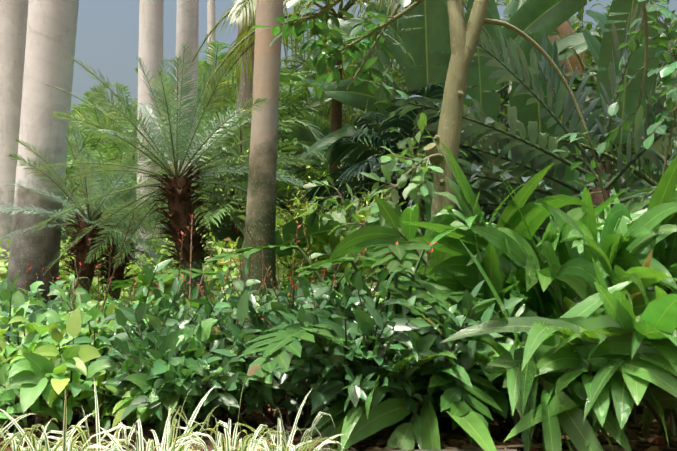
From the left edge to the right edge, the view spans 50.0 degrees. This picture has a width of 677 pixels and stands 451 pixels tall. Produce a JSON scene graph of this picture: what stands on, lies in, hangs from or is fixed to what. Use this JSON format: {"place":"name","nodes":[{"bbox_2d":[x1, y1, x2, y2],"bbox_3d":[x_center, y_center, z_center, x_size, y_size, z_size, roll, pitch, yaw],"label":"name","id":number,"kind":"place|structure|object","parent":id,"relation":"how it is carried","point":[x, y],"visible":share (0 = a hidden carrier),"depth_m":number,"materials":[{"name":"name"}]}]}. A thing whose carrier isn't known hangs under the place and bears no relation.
{"place":"outdoors","nodes":[
{"label":"outdoors","id":0,"kind":"place"},
{"bbox_2d":[0,396,676,450],"bbox_3d":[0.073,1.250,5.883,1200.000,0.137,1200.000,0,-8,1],"label":"ground","id":1,"kind":"structure","parent":0,"point":[254,422],"depth_m":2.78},
{"bbox_2d":[0,0,28,276],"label":"royal palm","id":2,"kind":"object","parent":1,"relation":"on","point":[13,21],"visible":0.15,"depth_m":10.79,"materials":[{"name":"plant"}]},
{"bbox_2d":[0,413,32,443],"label":"strap clump","id":3,"kind":"object","parent":1,"relation":"on","point":[8,426],"depth_m":2.30,"materials":[{"name":"beige plant"}]},
{"bbox_2d":[0,428,43,450],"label":"strap clump","id":4,"kind":"object","parent":1,"relation":"on","point":[9,441],"depth_m":1.92,"materials":[{"name":"green plant"}]},
{"bbox_2d":[0,237,61,283],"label":"hedge","id":5,"kind":"object","parent":1,"relation":"on","point":[3,269],"depth_m":9.68,"materials":[{"name":"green plant"}]},
{"bbox_2d":[0,390,72,450],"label":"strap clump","id":6,"kind":"object","parent":1,"relation":"on","point":[27,440],"depth_m":1.85,"materials":[{"name":"beige plant"}]},
{"bbox_2d":[6,0,78,312],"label":"trunk","id":7,"kind":"object","parent":1,"relation":"on","point":[51,36],"visible":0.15,"depth_m":8.31,"materials":[{"name":"plant"}]},
{"bbox_2d":[9,271,77,314],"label":"shrub","id":8,"kind":"object","parent":1,"relation":"on","point":[33,294],"depth_m":6.86,"materials":[{"name":"green plant"}]},
{"bbox_2d":[3,418,84,450],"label":"strap clump","id":9,"kind":"object","parent":1,"relation":"on","point":[54,448],"depth_m":2.06,"materials":[{"name":"beige plant"}]},
{"bbox_2d":[0,276,89,319],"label":"shrub","id":10,"kind":"object","parent":1,"relation":"on","point":[4,305],"depth_m":5.46,"materials":[{"name":"green plant"}]},
{"bbox_2d":[0,274,100,324],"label":"soft shrub","id":11,"kind":"object","parent":1,"relation":"on","point":[17,297],"depth_m":4.09,"materials":[{"name":"green plant"}]},
{"bbox_2d":[0,322,118,443],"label":"soft shrub","id":12,"kind":"object","parent":1,"relation":"on","point":[39,408],"depth_m":2.53,"materials":[{"name":"green plant"}]},
{"bbox_2d":[0,301,132,365],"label":"soft shrub","id":13,"kind":"object","parent":1,"relation":"on","point":[53,316],"depth_m":2.94,"materials":[{"name":"green plant"}]},
{"bbox_2d":[0,279,136,423],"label":"glossy shrub","id":14,"kind":"object","parent":1,"relation":"on","point":[6,294],"depth_m":3.03,"materials":[{"name":"green plant"}]},
{"bbox_2d":[9,412,129,450],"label":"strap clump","id":15,"kind":"object","parent":1,"relation":"on","point":[34,442],"depth_m":2.04,"materials":[{"name":"beige plant"}]},
{"bbox_2d":[0,282,171,411],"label":"soft shrub","id":16,"kind":"object","parent":1,"relation":"on","point":[93,314],"depth_m":2.94,"materials":[{"name":"green plant"}]},
{"bbox_2d":[0,121,178,303],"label":"pygmy date palm","id":17,"kind":"object","parent":1,"relation":"on","point":[80,249],"depth_m":8.13,"materials":[{"name":"plant"}]},
{"bbox_2d":[69,82,121,256],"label":"tree","id":18,"kind":"object","parent":1,"relation":"on","point":[75,107],"depth_m":42.80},
{"bbox_2d":[47,271,153,311],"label":"shrub","id":19,"kind":"object","parent":1,"relation":"on","point":[108,295],"depth_m":6.84,"materials":[{"name":"green plant"}]},
{"bbox_2d":[15,380,191,450],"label":"strap clump","id":20,"kind":"object","parent":1,"relation":"on","point":[84,438],"depth_m":2.17,"materials":[{"name":"beige plant"}]},
{"bbox_2d":[64,285,142,311],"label":"shrub","id":21,"kind":"object","parent":1,"relation":"on","point":[86,298],"depth_m":5.78,"materials":[{"name":"green plant"}]},
{"bbox_2d":[65,114,162,233],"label":"tree","id":22,"kind":"object","parent":1,"relation":"on","point":[102,148],"depth_m":21.89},
{"bbox_2d":[59,127,169,294],"bbox_3d":[-7.004,0.260,17.960,6.762,5.340,6.134,0,-8,1],"label":"tree","id":23,"kind":"object","parent":1,"relation":"on","point":[108,156],"depth_m":17.44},
{"bbox_2d":[1,306,228,437],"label":"soft shrub","id":24,"kind":"object","parent":1,"relation":"on","point":[30,393],"depth_m":2.66,"materials":[{"name":"green plant"}]},
{"bbox_2d":[69,82,163,142],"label":"tree","id":25,"kind":"object","parent":1,"relation":"on","point":[122,92],"depth_m":45.22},
{"bbox_2d":[73,92,167,282],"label":"tree","id":26,"kind":"object","parent":1,"relation":"on","point":[92,101],"depth_m":27.35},
{"bbox_2d":[58,236,186,305],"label":"hedge","id":27,"kind":"object","parent":1,"relation":"on","point":[94,289],"depth_m":9.71,"materials":[{"name":"green plant"}]},
{"bbox_2d":[59,174,185,303],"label":"pygmy date palm","id":28,"kind":"object","parent":1,"relation":"on","point":[120,270],"depth_m":8.56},
{"bbox_2d":[36,277,228,334],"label":"glossy shrub","id":29,"kind":"object","parent":1,"relation":"on","point":[194,294],"depth_m":3.53,"materials":[{"name":"green plant"}]},
{"bbox_2d":[85,389,191,450],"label":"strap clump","id":30,"kind":"object","parent":1,"relation":"on","point":[173,445],"depth_m":1.95,"materials":[{"name":"beige plant"}]},
{"bbox_2d":[65,112,221,263],"bbox_3d":[-5.600,0.048,19.232,5.942,6.122,5.690,0,-8,1],"label":"tree","id":31,"kind":"object","parent":1,"relation":"on","point":[96,152],"depth_m":18.58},
{"bbox_2d":[135,0,163,269],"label":"royal palm","id":32,"kind":"object","parent":1,"relation":"on","point":[151,24],"visible":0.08,"depth_m":15.82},
{"bbox_2d":[82,419,218,450],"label":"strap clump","id":33,"kind":"object","parent":1,"relation":"on","point":[149,444],"depth_m":1.99,"materials":[{"name":"beige plant"}]},
{"bbox_2d":[92,235,230,296],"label":"hedge","id":34,"kind":"object","parent":1,"relation":"on","point":[227,245],"depth_m":10.81,"materials":[{"name":"green plant"}]},
{"bbox_2d":[96,385,234,450],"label":"strap clump","id":35,"kind":"object","parent":1,"relation":"on","point":[187,431],"depth_m":2.17,"materials":[{"name":"beige plant"}]},
{"bbox_2d":[32,42,310,298],"bbox_3d":[-1.494,-0.153,6.705,2.722,3.059,2.640,0,-8,1],"label":"pygmy date palm","id":36,"kind":"object","parent":1,"relation":"on","point":[177,193],"depth_m":6.62,"materials":[{"name":"plant"}]},
{"bbox_2d":[111,273,234,311],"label":"shrub","id":37,"kind":"object","parent":1,"relation":"on","point":[142,278],"depth_m":5.70,"materials":[{"name":"green plant"}]},
{"bbox_2d":[118,133,235,244],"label":"shrub","id":38,"kind":"object","parent":1,"relation":"on","point":[162,230],"depth_m":21.24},
{"bbox_2d":[173,0,198,274],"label":"royal palm","id":39,"kind":"object","parent":1,"relation":"on","point":[187,21],"visible":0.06,"depth_m":16.83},
{"bbox_2d":[156,269,219,301],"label":"shrub","id":40,"kind":"object","parent":1,"relation":"on","point":[182,291],"depth_m":9.11,"materials":[{"name":"green plant"}]},
{"bbox_2d":[111,314,273,430],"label":"soft shrub","id":41,"kind":"object","parent":1,"relation":"on","point":[202,333],"depth_m":2.57,"materials":[{"name":"green plant"}]},
{"bbox_2d":[163,41,236,269],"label":"palm","id":42,"kind":"object","parent":1,"relation":"on","point":[210,53],"depth_m":29.63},
{"bbox_2d":[120,79,283,194],"bbox_3d":[-4.251,-0.788,26.337,6.394,9.738,6.055,0,-8,1],"label":"tree","id":43,"kind":"object","parent":1,"relation":"on","point":[200,85],"depth_m":26.01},
{"bbox_2d":[95,287,319,425],"bbox_3d":[-0.516,0.527,2.776,1.074,0.591,0.849,0,-8,1],"label":"glossy shrub","id":44,"kind":"object","parent":1,"relation":"on","point":[163,352],"depth_m":2.59,"materials":[{"name":"green plant"}]},
{"bbox_2d":[207,0,215,116],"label":"royal palm","id":45,"kind":"object","parent":1,"relation":"on","point":[211,20],"visible":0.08,"depth_m":35.91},
{"bbox_2d":[156,280,266,308],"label":"shrub","id":46,"kind":"object","parent":1,"relation":"on","point":[160,284],"depth_m":5.68,"materials":[{"name":"green plant"}]},
{"bbox_2d":[137,225,286,297],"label":"hedge","id":47,"kind":"object","parent":1,"relation":"on","point":[218,248],"depth_m":9.19,"materials":[{"name":"green plant"}]},
{"bbox_2d":[101,59,326,269],"bbox_3d":[-3.256,-0.389,20.043,6.401,7.208,5.977,5,-9,-31],"label":"palm","id":48,"kind":"object","parent":1,"relation":"on","point":[221,147],"depth_m":19.13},
{"bbox_2d":[107,113,356,273],"bbox_3d":[-2.285,0.069,17.886,6.124,5.695,5.703,0,-8,1],"label":"palm","id":49,"kind":"object","parent":1,"relation":"on","point":[243,178],"depth_m":17.31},
{"bbox_2d":[0,212,464,412],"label":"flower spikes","id":50,"kind":"object","parent":1,"relation":"on","point":[200,287],"depth_m":4.04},
{"bbox_2d":[166,376,305,450],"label":"strap clump","id":51,"kind":"object","parent":1,"relation":"on","point":[220,437],"depth_m":2.23,"materials":[{"name":"beige plant"}]},
{"bbox_2d":[154,268,318,297],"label":"fern","id":52,"kind":"object","parent":1,"relation":"on","point":[193,275],"depth_m":5.28,"materials":[{"name":"green plant"}]},
{"bbox_2d":[107,254,368,416],"bbox_3d":[-0.400,0.499,3.054,0.993,0.720,0.876,6,-10,-39],"label":"glossy shrub","id":53,"kind":"object","parent":1,"relation":"on","point":[245,305],"depth_m":2.93,"materials":[{"name":"green plant"}]},
{"bbox_2d":[163,65,316,175],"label":"tree","id":54,"kind":"object","parent":1,"relation":"on","point":[231,107],"depth_m":23.57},
{"bbox_2d":[164,269,318,403],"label":"glossy shrub","id":55,"kind":"object","parent":1,"relation":"on","point":[229,311],"depth_m":3.65,"materials":[{"name":"green plant"}]},
{"bbox_2d":[202,231,288,298],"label":"hedge","id":56,"kind":"object","parent":1,"relation":"on","point":[214,246],"depth_m":9.24,"materials":[{"name":"green plant"}]},
{"bbox_2d":[236,0,255,246],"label":"royal palm","id":57,"kind":"object","parent":1,"relation":"on","point":[246,94],"depth_m":19.26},
{"bbox_2d":[180,292,313,317],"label":"soft shrub","id":58,"kind":"object","parent":1,"relation":"on","point":[197,304],"depth_m":4.19,"materials":[{"name":"green plant"}]},
{"bbox_2d":[187,420,312,450],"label":"strap clump","id":59,"kind":"object","parent":1,"relation":"on","point":[253,444],"depth_m":2.06,"materials":[{"name":"beige plant"}]},
{"bbox_2d":[238,0,282,295],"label":"trunk","id":60,"kind":"object","parent":1,"relation":"on","point":[260,220],"visible":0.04,"depth_m":6.10,"materials":[{"name":"plant"}]},
{"bbox_2d":[197,156,328,265],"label":"shrub","id":61,"kind":"object","parent":1,"relation":"on","point":[224,232],"depth_m":17.38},
{"bbox_2d":[209,67,355,177],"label":"tree","id":62,"kind":"object","parent":1,"relation":"on","point":[292,112],"depth_m":23.65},
{"bbox_2d":[231,407,335,450],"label":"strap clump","id":63,"kind":"object","parent":1,"relation":"on","point":[310,431],"depth_m":2.22,"materials":[{"name":"beige plant"}]},
{"bbox_2d":[204,203,371,299],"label":"hedge","id":64,"kind":"object","parent":1,"relation":"on","point":[331,244],"depth_m":6.71,"materials":[{"name":"green plant"}]},
{"bbox_2d":[201,148,382,288],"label":"yellow bush","id":65,"kind":"object","parent":1,"relation":"on","point":[303,221],"depth_m":7.52,"materials":[{"name":"green plant"}]},
{"bbox_2d":[242,389,343,450],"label":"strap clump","id":66,"kind":"object","parent":1,"relation":"on","point":[290,445],"depth_m":2.05,"materials":[{"name":"beige plant"}]},
{"bbox_2d":[201,297,385,331],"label":"soft shrub","id":67,"kind":"object","parent":1,"relation":"on","point":[257,304],"depth_m":3.73,"materials":[{"name":"green plant"}]},
{"bbox_2d":[256,270,366,305],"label":"shrub","id":68,"kind":"object","parent":1,"relation":"on","point":[339,276],"depth_m":4.84,"materials":[{"name":"green plant"}]},
{"bbox_2d":[279,1,345,101],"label":"tree","id":69,"kind":"object","parent":1,"relation":"on","point":[300,57],"depth_m":36.80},
{"bbox_2d":[279,55,352,134],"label":"tree","id":70,"kind":"object","parent":1,"relation":"on","point":[306,67],"depth_m":29.98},
{"bbox_2d":[211,269,428,429],"bbox_3d":[-0.075,0.528,2.994,0.935,0.647,0.952,3,-8,-19],"label":"glossy shrub","id":71,"kind":"object","parent":1,"relation":"on","point":[289,403],"depth_m":2.76,"materials":[{"name":"green plant"}]},
{"bbox_2d":[276,112,368,220],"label":"fan palm","id":72,"kind":"object","parent":1,"relation":"on","point":[306,135],"depth_m":20.15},
{"bbox_2d":[185,0,471,211],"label":"hanging palm","id":73,"kind":"object","parent":1,"relation":"on","point":[242,40],"depth_m":11.24,"materials":[{"name":"plant"}]},
{"bbox_2d":[236,198,426,291],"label":"hedge","id":74,"kind":"object","parent":1,"relation":"on","point":[298,260],"depth_m":6.72,"materials":[{"name":"green plant"}]},
{"bbox_2d":[307,269,355,304],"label":"shrub","id":75,"kind":"object","parent":1,"relation":"on","point":[331,278],"depth_m":5.77,"materials":[{"name":"green plant"}]},
{"bbox_2d":[282,100,381,177],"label":"fan palm","id":76,"kind":"object","parent":1,"relation":"on","point":[349,110],"depth_m":24.90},
{"bbox_2d":[285,150,378,231],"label":"yellow bush","id":77,"kind":"object","parent":1,"relation":"on","point":[310,190],"depth_m":9.63,"materials":[{"name":"green plant"}]},
{"bbox_2d":[276,196,389,283],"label":"hedge","id":78,"kind":"object","parent":1,"relation":"on","point":[366,212],"depth_m":9.97,"materials":[{"name":"green plant"}]},
{"bbox_2d":[279,148,395,221],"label":"fan palm","id":79,"kind":"object","parent":1,"relation":"on","point":[326,156],"depth_m":19.52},
{"bbox_2d":[262,270,425,338],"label":"glossy shrub","id":80,"kind":"object","parent":1,"relation":"on","point":[349,293],"depth_m":2.89,"materials":[{"name":"green plant"}]},
{"bbox_2d":[212,268,523,445],"bbox_3d":[0.135,0.472,2.567,0.963,0.638,0.760,-6,-10,34],"label":"glossy shrub","id":81,"kind":"object","parent":1,"relation":"on","point":[345,375],"depth_m":2.49,"materials":[{"name":"green plant"}]},
{"bbox_2d":[203,234,540,428],"bbox_3d":[0.193,0.421,3.046,1.602,0.865,2.037,-4,-9,27],"label":"philodendron","id":82,"kind":"object","parent":1,"relation":"on","point":[457,399],"depth_m":2.56,"materials":[{"name":"green plant"}]},
{"bbox_2d":[343,50,411,110],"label":"tree","id":83,"kind":"object","parent":1,"relation":"on","point":[384,76],"depth_m":29.95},
{"bbox_2d":[303,110,468,290],"bbox_3d":[0.283,0.140,4.476,1.072,1.813,1.414,0,-8,1],"label":"shrub","id":84,"kind":"object","parent":1,"relation":"on","point":[412,165],"depth_m":4.11,"materials":[{"name":"plant"}]},
{"bbox_2d":[301,83,496,282],"bbox_3d":[0.511,0.113,5.945,1.664,2.301,1.655,7,-10,-39],"label":"dark palm","id":85,"kind":"object","parent":1,"relation":"on","point":[344,148],"depth_m":5.93,"materials":[{"name":"plant"}]},
{"bbox_2d":[300,295,527,424],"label":"glossy shrub","id":86,"kind":"object","parent":1,"relation":"on","point":[486,346],"depth_m":2.90,"materials":[{"name":"green plant"}]},
{"bbox_2d":[280,0,599,129],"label":"strelitzia","id":87,"kind":"object","parent":1,"relation":"on","point":[547,17],"depth_m":10.04,"materials":[{"name":"green plant"}]},
{"bbox_2d":[387,351,501,432],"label":"plant","id":88,"kind":"object","parent":1,"relation":"on","point":[447,426],"depth_m":2.79,"materials":[{"name":"green plant"}]},
{"bbox_2d":[304,10,593,211],"bbox_3d":[1.542,-0.720,10.935,4.646,5.323,3.904,-5,-9,31],"label":"tree","id":89,"kind":"object","parent":1,"relation":"on","point":[316,101],"depth_m":10.67,"materials":[{"name":"green plant"}]},
{"bbox_2d":[251,0,676,311],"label":"tree","id":90,"kind":"object","parent":1,"relation":"on","point":[464,40],"depth_m":4.39,"materials":[{"name":"green plant"}]},
{"bbox_2d":[276,0,658,256],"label":"strelitzia","id":91,"kind":"object","parent":1,"relation":"on","point":[422,41],"depth_m":6.64,"materials":[{"name":"green plant"}]},
{"bbox_2d":[298,0,670,202],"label":"strelitzia","id":92,"kind":"object","parent":1,"relation":"on","point":[358,96],"depth_m":10.66,"materials":[{"name":"green plant"}]},
{"bbox_2d":[295,239,676,450],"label":"broad-leaved plant","id":93,"kind":"object","parent":1,"relation":"on","point":[353,424],"depth_m":2.37,"materials":[{"name":"green plant"}]},
{"bbox_2d":[315,126,676,345],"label":"broad-leaved plant","id":94,"kind":"object","parent":1,"relation":"on","point":[653,226],"depth_m":3.32,"materials":[{"name":"green plant"}]},
{"bbox_2d":[457,291,536,340],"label":"plant","id":95,"kind":"object","parent":1,"relation":"on","point":[530,313],"depth_m":3.56,"materials":[{"name":"green plant"}]},
{"bbox_2d":[414,316,611,443],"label":"plant","id":96,"kind":"object","parent":1,"relation":"on","point":[501,398],"depth_m":2.64,"materials":[{"name":"green plant"}]},
{"bbox_2d":[385,281,648,438],"bbox_3d":[0.622,0.666,3.594,1.791,0.829,1.763,0,-8,1],"label":"shrub","id":97,"kind":"object","parent":1,"relation":"on","point":[520,311],"depth_m":3.17,"materials":[{"name":"green plant"}]},
{"bbox_2d":[372,1,676,240],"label":"glossy palm","id":98,"kind":"object","parent":1,"relation":"on","point":[518,61],"depth_m":5.24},
{"bbox_2d":[381,187,676,438],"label":"ginger","id":99,"kind":"object","parent":1,"relation":"on","point":[656,370],"depth_m":2.32,"materials":[{"name":"green plant"}]},
{"bbox_2d":[466,0,616,202],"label":"tree","id":100,"kind":"object","parent":1,"relation":"on","point":[506,89],"depth_m":11.57,"materials":[{"name":"green plant"}]},
{"bbox_2d":[497,0,595,65],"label":"palm","id":101,"kind":"object","parent":1,"relation":"on","point":[506,2],"depth_m":35.17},
{"bbox_2d":[422,166,676,424],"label":"broad-leaved plant","id":102,"kind":"object","parent":1,"relation":"on","point":[574,274],"depth_m":2.99,"materials":[{"name":"green plant"}]},
{"bbox_2d":[438,259,676,429],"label":"broad-leaved plant","id":103,"kind":"object","parent":1,"relation":"on","point":[627,391],"depth_m":2.22,"materials":[{"name":"green plant"}]},
{"bbox_2d":[487,0,642,169],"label":"tree","id":104,"kind":"object","parent":1,"relation":"on","point":[589,27],"depth_m":12.63,"materials":[{"name":"green plant"}]},
{"bbox_2d":[464,12,676,196],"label":"strelitzia","id":105,"kind":"object","parent":1,"relation":"on","point":[564,28],"depth_m":10.88,"materials":[{"name":"green plant"}]},
{"bbox_2d":[495,167,647,248],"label":"hedge","id":106,"kind":"object","parent":1,"relation":"on","point":[636,186],"depth_m":5.28,"materials":[{"name":"green plant"}]},
{"bbox_2d":[478,320,676,450],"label":"broad-leaved plant","id":107,"kind":"object","parent":1,"relation":"on","point":[540,331],"depth_m":2.28,"materials":[{"name":"green plant"}]},
{"bbox_2d":[490,10,666,188],"bbox_3d":[3.992,-0.482,8.795,5.451,4.259,0.739,4,-9,-24],"label":"strelitzia","id":108,"kind":"object","parent":1,"relation":"on","point":[593,44],"depth_m":8.35,"materials":[{"name":"green plant"}]},
{"bbox_2d":[485,3,676,210],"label":"tree","id":109,"kind":"object","parent":1,"relation":"on","point":[575,24],"depth_m":10.01,"materials":[{"name":"green plant"}]},
{"bbox_2d":[551,159,644,218],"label":"hedge","id":110,"kind":"object","parent":1,"relation":"on","point":[604,177],"depth_m":8.14,"materials":[{"name":"green plant"}]},
{"bbox_2d":[526,107,676,249],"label":"palm","id":111,"kind":"object","parent":1,"relation":"on","point":[649,180],"depth_m":5.27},
{"bbox_2d":[566,0,651,76],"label":"palm","id":112,"kind":"object","parent":1,"relation":"on","point":[585,57],"depth_m":31.01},
{"bbox_2d":[552,7,676,190],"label":"tree","id":113,"kind":"object","parent":1,"relation":"on","point":[663,41],"depth_m":8.37,"materials":[{"name":"green plant"}]},
{"bbox_2d":[564,35,675,199],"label":"tree","id":114,"kind":"object","parent":1,"relation":"on","point":[613,167],"depth_m":11.30,"materials":[{"name":"green plant"}]},
{"bbox_2d":[584,146,664,210],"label":"hedge","id":115,"kind":"object","parent":1,"relation":"on","point":[653,167],"depth_m":7.53,"materials":[{"name":"green plant"}]},
{"bbox_2d":[591,107,675,187],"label":"hedge","id":116,"kind":"object","parent":1,"relation":"on","point":[666,134],"depth_m":8.32,"materials":[{"name":"green plant"}]},
{"bbox_2d":[593,19,676,138],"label":"palm","id":117,"kind":"object","parent":1,"relation":"on","point":[660,87],"depth_m":25.98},
{"bbox_2d":[277,194,424,282],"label":"hedge","id":118,"kind":"object","parent":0,"point":[366,272],"depth_m":7.64,"materials":[{"name":"green plant"}]},
{"bbox_2d":[60,0,676,297],"label":"sky","id":119,"kind":"structure","parent":0,"point":[107,33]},
{"bbox_2d":[419,141,580,211],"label":"hedge","id":120,"kind":"object","parent":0,"point":[489,190],"depth_m":7.84,"materials":[{"name":"green plant"}]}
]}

